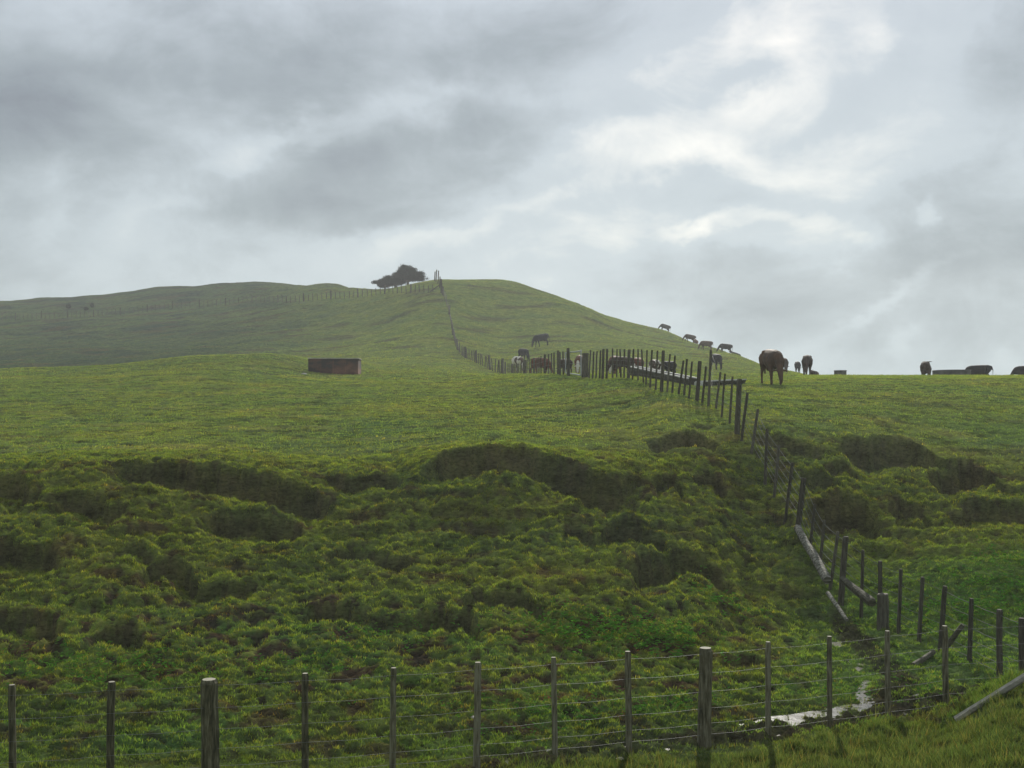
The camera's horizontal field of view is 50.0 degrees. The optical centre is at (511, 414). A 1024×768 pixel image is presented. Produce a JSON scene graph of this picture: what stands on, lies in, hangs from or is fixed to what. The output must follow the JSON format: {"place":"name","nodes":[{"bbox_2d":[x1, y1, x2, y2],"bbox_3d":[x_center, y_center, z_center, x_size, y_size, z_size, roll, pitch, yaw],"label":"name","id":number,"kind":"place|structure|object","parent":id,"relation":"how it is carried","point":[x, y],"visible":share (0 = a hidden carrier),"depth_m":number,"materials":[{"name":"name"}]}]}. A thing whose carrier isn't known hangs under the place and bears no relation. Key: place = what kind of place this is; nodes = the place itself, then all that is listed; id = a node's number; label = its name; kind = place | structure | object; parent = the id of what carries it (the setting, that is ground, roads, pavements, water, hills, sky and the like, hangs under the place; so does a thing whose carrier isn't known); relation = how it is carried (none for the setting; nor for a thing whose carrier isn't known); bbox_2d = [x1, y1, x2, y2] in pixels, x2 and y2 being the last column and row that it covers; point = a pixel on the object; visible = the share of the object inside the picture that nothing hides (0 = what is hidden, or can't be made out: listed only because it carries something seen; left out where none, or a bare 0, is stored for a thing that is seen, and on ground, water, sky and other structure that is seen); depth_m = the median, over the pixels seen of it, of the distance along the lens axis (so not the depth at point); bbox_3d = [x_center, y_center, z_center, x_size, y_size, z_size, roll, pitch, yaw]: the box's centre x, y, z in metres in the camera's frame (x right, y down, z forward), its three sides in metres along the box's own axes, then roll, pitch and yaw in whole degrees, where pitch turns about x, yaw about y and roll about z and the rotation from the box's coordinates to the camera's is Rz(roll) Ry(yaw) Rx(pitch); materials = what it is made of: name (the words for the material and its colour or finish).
{"place":"outdoors","nodes":[
{"label":"outdoors","id":0,"kind":"place"},
{"bbox_2d":[0,279,1023,767],"bbox_3d":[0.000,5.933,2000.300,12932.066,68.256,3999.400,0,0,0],"label":"pasture ground","id":1,"kind":"structure","parent":0,"point":[596,489],"depth_m":23.25,"materials":[{"name":"green plant"}]},
{"bbox_2d":[0,284,432,320],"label":"wire fence","id":2,"kind":"object","parent":1,"relation":"on","point":[6,318],"visible":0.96,"depth_m":188.25,"materials":[{"name":"grey wood"}]},
{"bbox_2d":[0,618,439,687],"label":"dock patch","id":3,"kind":"object","parent":1,"relation":"on","point":[157,669],"visible":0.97,"depth_m":16.34,"materials":[{"name":"green plant"}]},
{"bbox_2d":[307,358,361,374],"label":"water trough","id":4,"kind":"object","parent":1,"relation":"on","point":[352,366],"visible":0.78,"depth_m":71.25,"materials":[{"name":"brown"}]},
{"bbox_2d":[0,279,759,367],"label":"hill grass","id":5,"kind":"structure","parent":1,"relation":"on","point":[375,358],"depth_m":151.35,"materials":[{"name":"green plant"}]},
{"bbox_2d":[371,275,406,287],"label":"windswept tree","id":6,"kind":"object","parent":1,"relation":"on","point":[386,280],"visible":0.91,"depth_m":191.41,"materials":[{"name":"green plant"}]},
{"bbox_2d":[390,264,429,284],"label":"windswept tree","id":7,"kind":"object","parent":1,"relation":"on","point":[407,273],"visible":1,"depth_m":189.26,"materials":[{"name":"green plant"}]},
{"bbox_2d":[429,270,441,292],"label":"wire fence","id":8,"kind":"object","parent":1,"relation":"on","point":[440,282],"visible":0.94,"depth_m":166.91,"materials":[{"name":"grey wood"}]},
{"bbox_2d":[442,286,569,375],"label":"wire fence","id":9,"kind":"object","parent":1,"relation":"on","point":[463,351],"visible":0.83,"depth_m":77.49,"materials":[{"name":"brown wood"}]},
{"bbox_2d":[565,350,581,375],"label":"pipe gate","id":10,"kind":"structure","parent":9,"relation":"attached to","point":[580,363],"depth_m":50.33,"materials":[{"name":"metal"}]},
{"bbox_2d":[0,353,1016,381],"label":"paddock grass","id":11,"kind":"structure","parent":1,"relation":"on","point":[477,374],"depth_m":72.41,"materials":[{"name":"green plant"}]},
{"bbox_2d":[0,625,1022,767],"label":"wire fence","id":12,"kind":"object","parent":1,"relation":"on","point":[210,755],"visible":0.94,"depth_m":12.18,"materials":[{"name":"grey wood"}]},
{"bbox_2d":[0,439,1023,767],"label":"bank grass","id":13,"kind":"structure","parent":1,"relation":"on","point":[394,663],"depth_m":18.99,"materials":[{"name":"green plant"}]},
{"bbox_2d":[512,356,523,370],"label":"cow","id":14,"kind":"object","parent":1,"relation":"on","point":[516,360],"visible":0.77,"depth_m":100.56},
{"bbox_2d":[518,348,529,360],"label":"cow","id":15,"kind":"object","parent":1,"relation":"on","point":[522,352],"visible":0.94,"depth_m":116.44},
{"bbox_2d":[531,333,549,346],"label":"cow","id":16,"kind":"object","parent":1,"relation":"on","point":[540,337],"visible":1,"depth_m":130.63},
{"bbox_2d":[530,358,552,372],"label":"cow","id":17,"kind":"object","parent":1,"relation":"on","point":[542,364],"visible":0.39,"depth_m":69.55},
{"bbox_2d":[556,359,572,372],"bbox_3d":[2.942,-2.703,61.921,0.480,0.942,1.603,0,1,33],"label":"cow","id":18,"kind":"object","parent":1,"relation":"on","point":[566,365],"visible":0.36,"depth_m":61.76},
{"bbox_2d":[574,355,579,372],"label":"cow","id":19,"kind":"object","parent":1,"relation":"on","point":[577,360],"visible":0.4,"depth_m":65.16},
{"bbox_2d":[581,353,588,377],"bbox_3d":[3.283,-2.076,49.402,0.323,1.428,0.316,0,0,36],"label":"gate post","id":20,"kind":"object","parent":1,"relation":"on","point":[585,358],"visible":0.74,"depth_m":49.28,"materials":[{"name":"grey wood"}]},
{"bbox_2d":[451,565,772,662],"bbox_3d":[1.930,3.367,18.993,4.484,1.040,4.923,0,0,22],"label":"dock patch","id":21,"kind":"object","parent":1,"relation":"on","point":[677,653],"visible":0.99,"depth_m":17.81,"materials":[{"name":"green plant"}]},
{"bbox_2d":[608,356,619,373],"bbox_3d":[5.842,-2.862,62.895,0.550,1.081,1.839,0,2,20],"label":"cow","id":22,"kind":"object","parent":1,"relation":"on","point":[610,369],"visible":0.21,"depth_m":62.52},
{"bbox_2d":[608,357,634,374],"bbox_3d":[6.012,-2.735,60.975,1.744,1.025,0.522,2,-1,-19],"label":"cow","id":23,"kind":"object","parent":1,"relation":"on","point":[614,362],"visible":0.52,"depth_m":60.79},
{"bbox_2d":[634,358,643,366],"bbox_3d":[7.049,-2.733,61.905,0.522,1.025,1.745,0,2,22],"label":"cow","id":24,"kind":"object","parent":1,"relation":"on","point":[635,361],"visible":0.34,"depth_m":61.50},
{"bbox_2d":[345,669,954,738],"bbox_3d":[2.018,3.761,14.346,8.202,0.420,1.971,0,0,-14],"label":"dock patch","id":25,"kind":"object","parent":1,"relation":"on","point":[635,706],"visible":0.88,"depth_m":14.26,"materials":[{"name":"green plant"}]},
{"bbox_2d":[648,360,660,369],"bbox_3d":[8.261,-2.729,63.914,0.508,0.998,1.697,0,1,27],"label":"cow","id":26,"kind":"object","parent":1,"relation":"on","point":[654,364],"visible":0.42,"depth_m":63.57},
{"bbox_2d":[630,366,696,385],"bbox_3d":[6.698,-1.609,49.750,0.540,1.710,10.617,0,0,-7],"label":"feed trough","id":27,"kind":"object","parent":1,"relation":"on","point":[676,379],"visible":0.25,"depth_m":48.70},
{"bbox_2d":[658,324,670,331],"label":"cow","id":28,"kind":"object","parent":1,"relation":"on","point":[665,326],"visible":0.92,"depth_m":185.81},
{"bbox_2d":[660,361,676,372],"bbox_3d":[8.778,-2.589,61.937,0.466,0.915,1.556,0,1,43],"label":"cow","id":29,"kind":"object","parent":1,"relation":"on","point":[666,366],"visible":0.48,"depth_m":61.82},
{"bbox_2d":[682,334,695,341],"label":"cow","id":30,"kind":"object","parent":1,"relation":"on","point":[689,336],"visible":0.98,"depth_m":162.83},
{"bbox_2d":[698,341,712,349],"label":"cow","id":31,"kind":"object","parent":1,"relation":"on","point":[706,343],"visible":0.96,"depth_m":145.75},
{"bbox_2d":[711,354,723,369],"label":"cow","id":32,"kind":"object","parent":1,"relation":"on","point":[717,358],"visible":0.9,"depth_m":91.36},
{"bbox_2d":[716,343,732,352],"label":"cow","id":33,"kind":"object","parent":1,"relation":"on","point":[722,346],"visible":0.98,"depth_m":141.80},
{"bbox_2d":[705,379,746,385],"bbox_3d":[8.729,-1.206,45.550,2.815,0.650,0.500,0,0,-43],"label":"feed trough","id":34,"kind":"object","parent":1,"relation":"on","point":[727,381],"visible":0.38,"depth_m":45.41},
{"bbox_2d":[496,659,1023,767],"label":"rank verge grass","id":35,"kind":"structure","parent":1,"relation":"on","point":[968,756],"depth_m":12.17,"materials":[{"name":"green plant"}]},
{"bbox_2d":[759,349,787,384],"bbox_3d":[11.019,-2.027,46.325,0.762,1.496,2.546,0,4,-3],"label":"cow","id":36,"kind":"object","parent":1,"relation":"on","point":[771,361],"visible":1,"depth_m":45.82},
{"bbox_2d":[783,358,788,371],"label":"cow","id":37,"kind":"object","parent":1,"relation":"on","point":[786,366],"visible":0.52,"depth_m":87.20},
{"bbox_2d":[794,361,800,371],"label":"cow","id":38,"kind":"object","parent":1,"relation":"on","point":[797,364],"visible":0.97,"depth_m":103.50},
{"bbox_2d":[588,348,1023,679],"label":"wire fence","id":39,"kind":"object","parent":1,"relation":"on","point":[944,589],"visible":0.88,"depth_m":24.06,"materials":[{"name":"brown wood"}]},
{"bbox_2d":[801,355,812,374],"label":"cow","id":40,"kind":"object","parent":1,"relation":"on","point":[807,361],"visible":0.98,"depth_m":73.31},
{"bbox_2d":[794,524,830,583],"bbox_3d":[6.201,2.852,22.750,0.190,0.955,2.350,0,0,0],"label":"log","id":41,"kind":"object","parent":1,"relation":"on","point":[821,569],"visible":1,"depth_m":22.45,"materials":[{"name":"grey wood"}]},
{"bbox_2d":[826,591,848,620],"bbox_3d":[6.051,3.553,20.451,0.082,0.380,1.121,0,0,-2],"label":"log","id":42,"kind":"object","parent":1,"relation":"on","point":[835,604],"visible":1,"depth_m":20.42,"materials":[{"name":"grey wood"}]},
{"bbox_2d":[834,370,846,374],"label":"water trough","id":43,"kind":"object","parent":1,"relation":"on","point":[842,372],"visible":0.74,"depth_m":72.67,"materials":[{"name":"concrete"}]},
{"bbox_2d":[839,576,875,606],"bbox_3d":[6.432,3.276,20.450,0.177,0.410,1.151,0,0,-10],"label":"log","id":44,"kind":"object","parent":1,"relation":"on","point":[864,596],"visible":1,"depth_m":20.27,"materials":[{"name":"grey wood"}]},
{"bbox_2d":[877,593,888,629],"bbox_3d":[6.769,3.664,20.005,0.255,0.820,0.241,0,0,0],"label":"stump","id":45,"kind":"object","parent":1,"relation":"on","point":[882,609],"visible":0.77,"depth_m":19.91,"materials":[{"name":"grey wood"}]},
{"bbox_2d":[795,374,1023,378],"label":"crest grass","id":46,"kind":"structure","parent":1,"relation":"on","point":[922,376],"depth_m":59.77,"materials":[{"name":"green plant"}]},
{"bbox_2d":[910,650,935,665],"bbox_3d":[6.596,3.914,17.601,0.098,0.174,0.831,0,0,43],"label":"log","id":47,"kind":"object","parent":1,"relation":"on","point":[928,655],"visible":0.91,"depth_m":17.54,"materials":[{"name":"grey wood"}]},
{"bbox_2d":[920,361,931,374],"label":"cow","id":48,"kind":"object","parent":1,"relation":"on","point":[925,367],"visible":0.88,"depth_m":76.29},
{"bbox_2d":[853,537,1023,633],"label":"dock patch","id":49,"kind":"object","parent":1,"relation":"on","point":[985,592],"visible":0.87,"depth_m":20.82,"materials":[{"name":"green plant"}]},
{"bbox_2d":[932,370,970,374],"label":"trough","id":50,"kind":"object","parent":1,"relation":"on","point":[953,372],"visible":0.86,"depth_m":71.97,"materials":[{"name":"concrete"}]},
{"bbox_2d":[948,624,964,646],"bbox_3d":[7.154,3.572,17.750,0.309,0.410,0.089,0,0,22],"label":"broken rail","id":51,"kind":"object","parent":1,"relation":"on","point":[953,637],"visible":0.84,"depth_m":17.72,"materials":[{"name":"grey wood"}]},
{"bbox_2d":[965,365,992,374],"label":"cow","id":52,"kind":"object","parent":1,"relation":"on","point":[981,369],"visible":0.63,"depth_m":78.75},
{"bbox_2d":[954,673,1023,721],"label":"log","id":53,"kind":"object","parent":1,"relation":"on","point":[1012,684],"visible":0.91,"depth_m":12.83,"materials":[{"name":"grey wood"}]},
{"bbox_2d":[1010,366,1023,374],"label":"cow","id":54,"kind":"object","parent":1,"relation":"on","point":[1019,370],"visible":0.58,"depth_m":78.95},
{"bbox_2d":[0,0,1023,374],"label":"sky","id":55,"kind":"structure","parent":0,"point":[838,183],"materials":[{"name":"grey"}]},
{"bbox_2d":[502,704,859,763],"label":"stream water","id":56,"kind":"structure","parent":0,"point":[795,718],"depth_m":14.46,"materials":[{"name":"grey liquid"}]},
{"bbox_2d":[832,634,928,714],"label":"seep water","id":57,"kind":"structure","parent":0,"point":[862,704],"depth_m":15.58,"materials":[{"name":"grey liquid"}]}
]}

